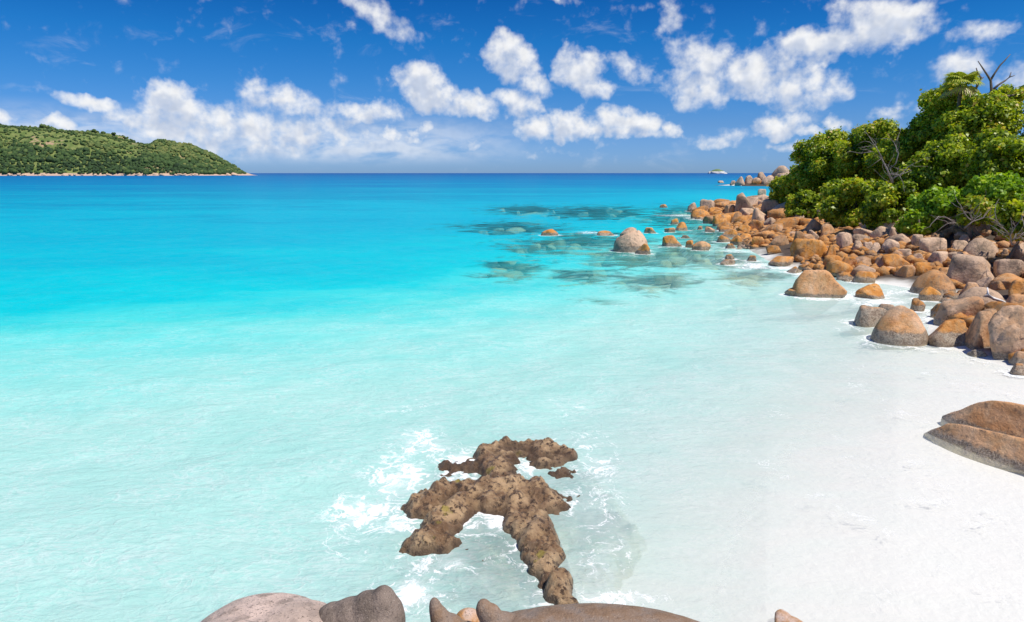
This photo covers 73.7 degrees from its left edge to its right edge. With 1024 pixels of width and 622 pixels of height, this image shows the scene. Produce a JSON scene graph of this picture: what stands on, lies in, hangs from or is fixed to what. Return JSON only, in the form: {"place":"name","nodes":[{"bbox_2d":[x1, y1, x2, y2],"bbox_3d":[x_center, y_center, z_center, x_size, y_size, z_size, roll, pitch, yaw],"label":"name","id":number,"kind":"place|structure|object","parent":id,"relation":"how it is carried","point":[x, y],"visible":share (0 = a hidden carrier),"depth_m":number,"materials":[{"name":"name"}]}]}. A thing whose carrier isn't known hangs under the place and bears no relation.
{"place":"outdoors","nodes":[
{"label":"outdoors","id":0,"kind":"place"},
{"bbox_2d":[0,127,251,175],"bbox_3d":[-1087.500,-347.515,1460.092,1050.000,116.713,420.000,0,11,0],"label":"island hill","id":1,"kind":"structure","parent":0,"point":[51,143],"depth_m":1380.12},
{"bbox_2d":[0,123,245,174],"bbox_3d":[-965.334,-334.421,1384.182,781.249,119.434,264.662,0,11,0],"label":"hillside forest","id":2,"kind":"object","parent":1,"relation":"on","point":[166,159],"visible":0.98,"depth_m":1359.91,"materials":[{"name":"plant"}]},
{"bbox_2d":[0,173,1023,621],"bbox_3d":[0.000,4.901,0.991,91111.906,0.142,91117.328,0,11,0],"label":"sea water","id":3,"kind":"structure","parent":0,"point":[216,393],"depth_m":17.58,"materials":[{"name":"liquid"}]},
{"bbox_2d":[201,592,326,621],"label":"granite boulder","id":4,"kind":"object","parent":3,"relation":"on","point":[275,607],"visible":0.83,"depth_m":4.58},
{"bbox_2d":[319,585,405,621],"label":"granite boulder","id":5,"kind":"object","parent":3,"relation":"on","point":[382,603],"visible":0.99,"depth_m":4.52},
{"bbox_2d":[395,437,640,605],"bbox_3d":[-0.219,3.657,10.403,4.872,1.908,6.692,0,11,0],"label":"wave washed rock","id":6,"kind":"object","parent":3,"relation":"in","point":[444,504],"visible":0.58,"depth_m":10.03,"materials":[{"name":"stone"}]},
{"bbox_2d":[541,229,557,241],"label":"granite boulder","id":7,"kind":"object","parent":3,"relation":"in","point":[550,232],"visible":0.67,"depth_m":55.56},
{"bbox_2d":[548,240,565,253],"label":"submerged rock","id":8,"kind":"object","parent":3,"relation":"in","point":[559,243],"visible":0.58,"depth_m":52.95,"materials":[{"name":"stone"}]},
{"bbox_2d":[429,597,698,621],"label":"granite boulder","id":9,"kind":"object","parent":3,"relation":"in","point":[487,610],"visible":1,"depth_m":4.53,"materials":[{"name":"stone"}]},
{"bbox_2d":[597,231,614,239],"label":"granite boulder","id":10,"kind":"object","parent":3,"relation":"in","point":[604,233],"visible":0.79,"depth_m":55.58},
{"bbox_2d":[613,227,647,267],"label":"granite boulder","id":11,"kind":"object","parent":3,"relation":"in","point":[630,240],"visible":0.81,"depth_m":44.18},
{"bbox_2d":[635,244,650,262],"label":"granite boulder","id":12,"kind":"object","parent":3,"relation":"in","point":[644,249],"visible":0.98,"depth_m":42.74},
{"bbox_2d":[662,235,681,251],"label":"granite boulder","id":13,"kind":"object","parent":3,"relation":"in","point":[671,243],"visible":0.86,"depth_m":47.24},
{"bbox_2d":[674,222,687,234],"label":"granite boulder","id":14,"kind":"object","parent":3,"relation":"in","point":[681,227],"visible":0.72,"depth_m":60.44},
{"bbox_2d":[670,276,694,289],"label":"submerged rock","id":15,"kind":"object","parent":3,"relation":"in","point":[677,282],"visible":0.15,"depth_m":33.80,"materials":[{"name":"stone"}]},
{"bbox_2d":[692,241,710,256],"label":"granite boulder","id":16,"kind":"object","parent":3,"relation":"in","point":[702,246],"visible":0.79,"depth_m":45.08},
{"bbox_2d":[720,259,734,267],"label":"granite boulder","id":17,"kind":"object","parent":3,"relation":"in","point":[728,262],"visible":0.94,"depth_m":38.09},
{"bbox_2d":[0,0,1023,172],"label":"sky","id":18,"kind":"structure","parent":0,"point":[261,86],"materials":[{"name":"blue"}]},
{"bbox_2d":[450,178,1023,621],"bbox_3d":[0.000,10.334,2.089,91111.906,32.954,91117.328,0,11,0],"label":"ground","id":19,"kind":"structure","parent":0,"point":[828,492],"depth_m":11.04,"materials":[{"name":"sand"}]},
{"bbox_2d":[457,607,479,621],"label":"granite boulder","id":20,"kind":"object","parent":19,"relation":"on","point":[468,614],"visible":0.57,"depth_m":4.80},
{"bbox_2d":[497,261,515,268],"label":"submerged rock","id":21,"kind":"object","parent":19,"relation":"on","point":[508,264],"visible":0.38,"depth_m":44.33,"materials":[{"name":"stone"}]},
{"bbox_2d":[502,227,525,234],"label":"submerged rock","id":22,"kind":"object","parent":19,"relation":"on","point":[519,229],"visible":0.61,"depth_m":65.77,"materials":[{"name":"stone"}]},
{"bbox_2d":[570,233,590,245],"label":"submerged rock","id":23,"kind":"object","parent":19,"relation":"on","point":[582,240],"visible":0.62,"depth_m":62.83,"materials":[{"name":"stone"}]},
{"bbox_2d":[653,260,671,284],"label":"submerged rock","id":24,"kind":"object","parent":19,"relation":"on","point":[658,279],"visible":0.55,"depth_m":41.24,"materials":[{"name":"stone"}]},
{"bbox_2d":[655,248,685,259],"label":"submerged rock","id":25,"kind":"object","parent":19,"relation":"on","point":[662,255],"visible":0.6,"depth_m":47.25,"materials":[{"name":"stone"}]},
{"bbox_2d":[663,273,679,282],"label":"submerged rock","id":26,"kind":"object","parent":19,"relation":"on","point":[669,278],"visible":0.45,"depth_m":39.04,"materials":[{"name":"stone"}]},
{"bbox_2d":[668,256,686,267],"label":"submerged rock","id":27,"kind":"object","parent":19,"relation":"on","point":[676,261],"visible":0.7,"depth_m":45.52,"materials":[{"name":"stone"}]},
{"bbox_2d":[691,209,708,223],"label":"shore boulder","id":28,"kind":"object","parent":19,"relation":"on","point":[699,212],"visible":0.5,"depth_m":76.17,"materials":[{"name":"stone"}]},
{"bbox_2d":[712,214,730,227],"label":"granite boulder","id":29,"kind":"object","parent":19,"relation":"on","point":[718,219],"visible":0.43,"depth_m":65.42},
{"bbox_2d":[716,235,731,247],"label":"granite boulder","id":30,"kind":"object","parent":19,"relation":"on","point":[721,238],"visible":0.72,"depth_m":50.22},
{"bbox_2d":[726,277,759,286],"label":"submerged rock","id":31,"kind":"object","parent":19,"relation":"on","point":[749,282],"visible":0.31,"depth_m":34.19,"materials":[{"name":"stone"}]},
{"bbox_2d":[734,193,754,211],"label":"granite boulder","id":32,"kind":"object","parent":19,"relation":"on","point":[742,200],"visible":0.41,"depth_m":72.50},
{"bbox_2d":[739,275,769,283],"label":"submerged rock","id":33,"kind":"object","parent":19,"relation":"on","point":[757,278],"visible":0.23,"depth_m":35.54,"materials":[{"name":"stone"}]},
{"bbox_2d":[749,220,763,230],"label":"granite boulder","id":34,"kind":"object","parent":19,"relation":"on","point":[756,224],"visible":0.38,"depth_m":56.03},
{"bbox_2d":[751,236,763,246],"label":"granite boulder","id":35,"kind":"object","parent":19,"relation":"on","point":[758,241],"visible":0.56,"depth_m":45.66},
{"bbox_2d":[752,208,767,220],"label":"granite boulder","id":36,"kind":"object","parent":19,"relation":"on","point":[758,214],"visible":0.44,"depth_m":60.84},
{"bbox_2d":[761,198,778,211],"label":"granite boulder","id":37,"kind":"object","parent":19,"relation":"on","point":[767,204],"visible":0.33,"depth_m":69.21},
{"bbox_2d":[762,223,783,231],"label":"shore boulder","id":38,"kind":"object","parent":19,"relation":"on","point":[775,227],"visible":0.37,"depth_m":51.53,"materials":[{"name":"stone"}]},
{"bbox_2d":[766,245,780,254],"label":"granite boulder","id":39,"kind":"object","parent":19,"relation":"on","point":[772,249],"visible":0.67,"depth_m":41.62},
{"bbox_2d":[766,175,786,203],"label":"shrub","id":40,"kind":"object","parent":19,"relation":"on","point":[776,193],"visible":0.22,"depth_m":68.46,"materials":[{"name":"green plant"}]},
{"bbox_2d":[767,208,785,218],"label":"shore boulder","id":41,"kind":"object","parent":19,"relation":"on","point":[776,213],"visible":0.32,"depth_m":60.10,"materials":[{"name":"stone"}]},
{"bbox_2d":[769,235,788,245],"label":"granite boulder","id":42,"kind":"object","parent":19,"relation":"on","point":[781,240],"visible":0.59,"depth_m":44.34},
{"bbox_2d":[771,166,788,176],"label":"granite boulder","id":43,"kind":"object","parent":19,"relation":"on","point":[781,169],"visible":0.27,"depth_m":271.89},
{"bbox_2d":[768,256,793,266],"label":"granite boulder","id":44,"kind":"object","parent":19,"relation":"on","point":[780,261],"visible":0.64,"depth_m":37.22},
{"bbox_2d":[773,217,800,227],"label":"shore boulder","id":45,"kind":"object","parent":19,"relation":"on","point":[790,222],"visible":0.39,"depth_m":52.85,"materials":[{"name":"stone"}]},
{"bbox_2d":[774,609,802,621],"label":"granite boulder","id":46,"kind":"object","parent":19,"relation":"on","point":[781,615],"visible":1,"depth_m":7.60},
{"bbox_2d":[776,162,819,201],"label":"shrub","id":47,"kind":"object","parent":19,"relation":"on","point":[782,184],"visible":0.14,"depth_m":65.91,"materials":[{"name":"green plant"}]},
{"bbox_2d":[782,188,825,217],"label":"shrub","id":48,"kind":"object","parent":19,"relation":"on","point":[805,202],"visible":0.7,"depth_m":56.79,"materials":[{"name":"green plant"}]},
{"bbox_2d":[790,238,826,259],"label":"granite boulder","id":49,"kind":"object","parent":19,"relation":"on","point":[807,249],"visible":0.59,"depth_m":37.88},
{"bbox_2d":[802,219,821,231],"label":"granite boulder","id":50,"kind":"object","parent":19,"relation":"on","point":[814,224],"visible":0.42,"depth_m":47.17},
{"bbox_2d":[792,270,846,297],"bbox_3d":[12.759,-0.721,28.483,2.187,2.024,1.319,2,12,12],"label":"granite boulder","id":51,"kind":"object","parent":19,"relation":"on","point":[817,283],"visible":0.64,"depth_m":27.95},
{"bbox_2d":[786,125,864,193],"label":"leafy tree","id":52,"kind":"object","parent":19,"relation":"on","point":[813,155],"visible":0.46,"depth_m":61.72,"materials":[{"name":"green plant"}]},
{"bbox_2d":[820,224,834,236],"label":"shore boulder","id":53,"kind":"object","parent":19,"relation":"on","point":[827,229],"visible":0.51,"depth_m":44.10,"materials":[{"name":"stone"}]},
{"bbox_2d":[825,260,852,276],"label":"shore boulder","id":54,"kind":"object","parent":19,"relation":"on","point":[833,267],"visible":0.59,"depth_m":33.25,"materials":[{"name":"stone"}]},
{"bbox_2d":[836,232,852,248],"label":"granite boulder","id":55,"kind":"object","parent":19,"relation":"on","point":[843,239],"visible":0.51,"depth_m":38.77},
{"bbox_2d":[812,174,884,226],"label":"shrub","id":56,"kind":"object","parent":19,"relation":"on","point":[840,204],"visible":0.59,"depth_m":45.81,"materials":[{"name":"green plant"}]},
{"bbox_2d":[684,198,1023,361],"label":"stones","id":57,"kind":"object","parent":19,"relation":"on","point":[828,240],"visible":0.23,"depth_m":35.73,"materials":[{"name":"stone"}]},
{"bbox_2d":[850,264,875,276],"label":"granite boulder","id":58,"kind":"object","parent":19,"relation":"on","point":[858,268],"visible":0.4,"depth_m":32.70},
{"bbox_2d":[852,271,875,282],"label":"granite boulder","id":59,"kind":"object","parent":19,"relation":"on","point":[864,277],"visible":0.54,"depth_m":31.64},
{"bbox_2d":[830,117,904,181],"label":"leafy tree","id":60,"kind":"object","parent":19,"relation":"on","point":[848,163],"visible":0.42,"depth_m":57.58,"materials":[{"name":"green plant"}]},
{"bbox_2d":[852,305,886,334],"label":"granite boulder","id":61,"kind":"object","parent":19,"relation":"on","point":[867,318],"visible":0.56,"depth_m":22.64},
{"bbox_2d":[855,283,884,298],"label":"granite boulder","id":62,"kind":"object","parent":19,"relation":"on","point":[872,291],"visible":0.63,"depth_m":27.89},
{"bbox_2d":[869,226,898,237],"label":"shore boulder","id":63,"kind":"object","parent":19,"relation":"on","point":[879,231],"visible":0.41,"depth_m":39.21,"materials":[{"name":"stone"}]},
{"bbox_2d":[844,127,924,191],"bbox_3d":[20.883,-8.415,37.889,4.688,3.602,2.047,0,11,0],"label":"bare shrub","id":64,"kind":"object","parent":19,"relation":"on","point":[891,173],"visible":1,"depth_m":38.13,"materials":[{"name":"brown wood"}]},
{"bbox_2d":[855,179,924,229],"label":"shrub","id":65,"kind":"object","parent":19,"relation":"on","point":[890,199],"visible":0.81,"depth_m":40.81,"materials":[{"name":"green plant"}]},
{"bbox_2d":[881,239,899,252],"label":"granite boulder","id":66,"kind":"object","parent":19,"relation":"on","point":[888,244],"visible":0.58,"depth_m":35.72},
{"bbox_2d":[864,126,923,184],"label":"leafy tree","id":67,"kind":"object","parent":19,"relation":"on","point":[907,149],"visible":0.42,"depth_m":51.81,"materials":[{"name":"green plant"}]},
{"bbox_2d":[882,253,909,266],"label":"granite boulder","id":68,"kind":"object","parent":19,"relation":"on","point":[893,260],"visible":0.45,"depth_m":33.06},
{"bbox_2d":[884,234,910,242],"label":"shore boulder","id":69,"kind":"object","parent":19,"relation":"on","point":[901,237],"visible":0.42,"depth_m":36.28,"materials":[{"name":"stone"}]},
{"bbox_2d":[870,305,927,349],"bbox_3d":[11.765,0.861,20.746,1.685,2.087,1.489,-3,12,-14],"label":"granite boulder","id":70,"kind":"object","parent":19,"relation":"on","point":[896,327],"visible":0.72,"depth_m":20.25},
{"bbox_2d":[893,265,915,277],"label":"granite boulder","id":71,"kind":"object","parent":19,"relation":"on","point":[905,271],"visible":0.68,"depth_m":31.70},
{"bbox_2d":[910,234,922,245],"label":"granite boulder","id":72,"kind":"object","parent":19,"relation":"on","point":[915,239],"visible":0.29,"depth_m":35.40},
{"bbox_2d":[889,208,944,234],"bbox_3d":[22.535,-4.729,37.799,2.242,1.954,2.447,-5,12,-24],"label":"shrub","id":73,"kind":"object","parent":19,"relation":"on","point":[913,220],"visible":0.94,"depth_m":37.17,"materials":[{"name":"green plant"}]},
{"bbox_2d":[910,298,925,313],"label":"granite boulder","id":74,"kind":"object","parent":19,"relation":"on","point":[917,304],"visible":0.6,"depth_m":25.15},
{"bbox_2d":[918,287,942,304],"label":"granite boulder","id":75,"kind":"object","parent":19,"relation":"on","point":[927,294],"visible":0.55,"depth_m":27.21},
{"bbox_2d":[908,269,955,296],"bbox_3d":[17.924,-0.844,29.041,1.794,1.846,1.597,3,12,16],"label":"granite boulder","id":76,"kind":"object","parent":19,"relation":"on","point":[940,281],"visible":0.5,"depth_m":28.63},
{"bbox_2d":[919,237,946,252],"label":"granite boulder","id":77,"kind":"object","parent":19,"relation":"on","point":[931,244],"visible":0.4,"depth_m":34.00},
{"bbox_2d":[905,183,963,220],"bbox_3d":[23.548,-5.509,37.583,3.191,2.988,3.279,0,11,0],"label":"shrub","id":78,"kind":"object","parent":19,"relation":"on","point":[935,200],"visible":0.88,"depth_m":37.04,"materials":[{"name":"green plant"}]},
{"bbox_2d":[896,133,975,197],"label":"leafy tree","id":79,"kind":"object","parent":19,"relation":"on","point":[939,163],"visible":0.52,"depth_m":41.01,"materials":[{"name":"green plant"}]},
{"bbox_2d":[927,251,947,262],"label":"granite boulder","id":80,"kind":"object","parent":19,"relation":"on","point":[940,256],"visible":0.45,"depth_m":32.33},
{"bbox_2d":[905,82,980,148],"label":"leafy tree","id":81,"kind":"object","parent":19,"relation":"on","point":[931,104],"visible":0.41,"depth_m":49.18,"materials":[{"name":"green plant"}]},
{"bbox_2d":[928,319,966,347],"bbox_3d":[12.892,0.901,20.248,1.083,1.284,1.026,-2,12,-11],"label":"granite boulder","id":82,"kind":"object","parent":19,"relation":"on","point":[949,333],"visible":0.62,"depth_m":20.05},
{"bbox_2d":[933,296,985,325],"bbox_3d":[14.859,0.164,22.764,1.470,1.424,1.223,3,12,13],"label":"granite boulder","id":83,"kind":"object","parent":19,"relation":"on","point":[972,306],"visible":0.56,"depth_m":22.32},
{"bbox_2d":[951,240,967,249],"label":"granite boulder","id":84,"kind":"object","parent":19,"relation":"on","point":[958,244],"visible":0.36,"depth_m":33.74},
{"bbox_2d":[920,195,1000,234],"bbox_3d":[21.564,-4.699,32.902,4.135,2.350,1.217,0,11,0],"label":"bare shrub","id":85,"kind":"object","parent":19,"relation":"on","point":[954,223],"visible":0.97,"depth_m":32.77,"materials":[{"name":"grey wood"}]},
{"bbox_2d":[938,71,984,110],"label":"fan palm","id":86,"kind":"object","parent":19,"relation":"on","point":[961,89],"visible":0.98,"depth_m":46.42,"materials":[{"name":"green plant"}]},
{"bbox_2d":[947,254,994,283],"bbox_3d":[20.141,-1.412,29.881,2.048,2.113,2.014,3,12,12],"label":"granite boulder","id":87,"kind":"object","parent":19,"relation":"on","point":[964,268],"visible":0.51,"depth_m":29.38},
{"bbox_2d":[923,423,1023,474],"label":"granite boulder","id":88,"kind":"object","parent":19,"relation":"on","point":[1001,451],"visible":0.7,"depth_m":12.35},
{"bbox_2d":[930,90,1023,146],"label":"leafy tree","id":89,"kind":"object","parent":19,"relation":"on","point":[972,116],"visible":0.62,"depth_m":45.22,"materials":[{"name":"green plant"}]},
{"bbox_2d":[978,55,1023,97],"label":"dead snag","id":90,"kind":"object","parent":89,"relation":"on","point":[990,82],"visible":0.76,"depth_m":46.73,"materials":[{"name":"wood"}]},
{"bbox_2d":[967,349,986,357],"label":"granite boulder","id":91,"kind":"object","parent":19,"relation":"on","point":[976,353],"visible":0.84,"depth_m":18.90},
{"bbox_2d":[955,193,999,238],"bbox_3d":[23.797,-4.592,34.856,2.714,2.765,2.200,-11,16,-43],"label":"shrub","id":92,"kind":"object","parent":19,"relation":"on","point":[973,202],"visible":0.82,"depth_m":34.44,"materials":[{"name":"green plant"}]},
{"bbox_2d":[962,238,998,257],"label":"granite boulder","id":93,"kind":"object","parent":19,"relation":"on","point":[984,247],"visible":0.46,"depth_m":32.50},
{"bbox_2d":[965,308,996,349],"bbox_3d":[13.590,0.898,19.692,0.996,1.949,0.925,2,12,11],"label":"granite boulder","id":94,"kind":"object","parent":19,"relation":"on","point":[977,334],"visible":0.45,"depth_m":19.38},
{"bbox_2d":[957,287,1005,303],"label":"granite boulder","id":95,"kind":"object","parent":19,"relation":"on","point":[980,292],"visible":0.38,"depth_m":24.38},
{"bbox_2d":[940,400,1023,437],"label":"granite boulder","id":96,"kind":"object","parent":19,"relation":"on","point":[1004,417],"visible":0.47,"depth_m":13.30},
{"bbox_2d":[957,124,1023,193],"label":"leafy tree","id":97,"kind":"object","parent":19,"relation":"on","point":[994,151],"visible":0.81,"depth_m":38.19,"materials":[{"name":"green plant"}]},
{"bbox_2d":[959,170,1023,226],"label":"shrub","id":98,"kind":"object","parent":19,"relation":"on","point":[999,187],"visible":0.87,"depth_m":34.67,"materials":[{"name":"green plant"}]},
{"bbox_2d":[989,278,1008,289],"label":"granite boulder","id":99,"kind":"object","parent":19,"relation":"on","point":[999,284],"visible":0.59,"depth_m":27.75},
{"bbox_2d":[983,301,1023,311],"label":"shore boulder","id":100,"kind":"object","parent":19,"relation":"on","point":[997,305],"visible":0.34,"depth_m":21.54,"materials":[{"name":"stone"}]},
{"bbox_2d":[987,201,1023,245],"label":"bare shrub","id":101,"kind":"object","parent":19,"relation":"on","point":[1008,233],"visible":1,"depth_m":27.90,"materials":[{"name":"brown wood"}]},
{"bbox_2d":[989,273,1021,285],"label":"granite boulder","id":102,"kind":"object","parent":19,"relation":"on","point":[1009,278],"visible":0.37,"depth_m":27.76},
{"bbox_2d":[988,305,1023,359],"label":"granite boulder","id":103,"kind":"object","parent":19,"relation":"on","point":[1006,329],"visible":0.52,"depth_m":18.48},
{"bbox_2d":[988,84,1023,112],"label":"leafy tree","id":104,"kind":"object","parent":19,"relation":"on","point":[1007,89],"visible":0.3,"depth_m":47.15,"materials":[{"name":"green plant"}]},
{"bbox_2d":[990,199,1023,258],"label":"shrub","id":105,"kind":"object","parent":19,"relation":"on","point":[1013,210],"visible":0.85,"depth_m":30.64,"materials":[{"name":"green plant"}]},
{"bbox_2d":[993,259,1023,277],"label":"granite boulder","id":106,"kind":"object","parent":19,"relation":"on","point":[1012,266],"visible":0.45,"depth_m":28.93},
{"bbox_2d":[1006,294,1023,303],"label":"granite boulder","id":107,"kind":"object","parent":19,"relation":"on","point":[1016,298],"visible":0.41,"depth_m":23.14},
{"bbox_2d":[1008,279,1023,295],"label":"granite boulder","id":108,"kind":"object","parent":19,"relation":"on","point":[1016,286],"visible":0.47,"depth_m":26.27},
{"bbox_2d":[1009,363,1023,375],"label":"granite boulder","id":109,"kind":"object","parent":19,"relation":"on","point":[1017,369],"visible":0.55,"depth_m":17.23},
{"bbox_2d":[1009,351,1023,364],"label":"granite boulder","id":110,"kind":"object","parent":19,"relation":"on","point":[1018,357],"visible":0.59,"depth_m":17.89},
{"bbox_2d":[1012,242,1023,258],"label":"granite boulder","id":111,"kind":"object","parent":19,"relation":"on","point":[1019,253],"visible":0.38,"depth_m":31.16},
{"bbox_2d":[823,255,841,266],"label":"shore boulder","id":112,"kind":"object","parent":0,"point":[827,259],"visible":0.4,"depth_m":35.06,"materials":[{"name":"stone"}]},
{"bbox_2d":[913,262,935,275],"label":"granite boulder","id":113,"kind":"object","parent":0,"point":[922,268],"visible":0.46,"depth_m":31.62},
{"bbox_2d":[975,277,992,287],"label":"granite boulder","id":114,"kind":"object","parent":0,"point":[984,282],"visible":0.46,"depth_m":28.34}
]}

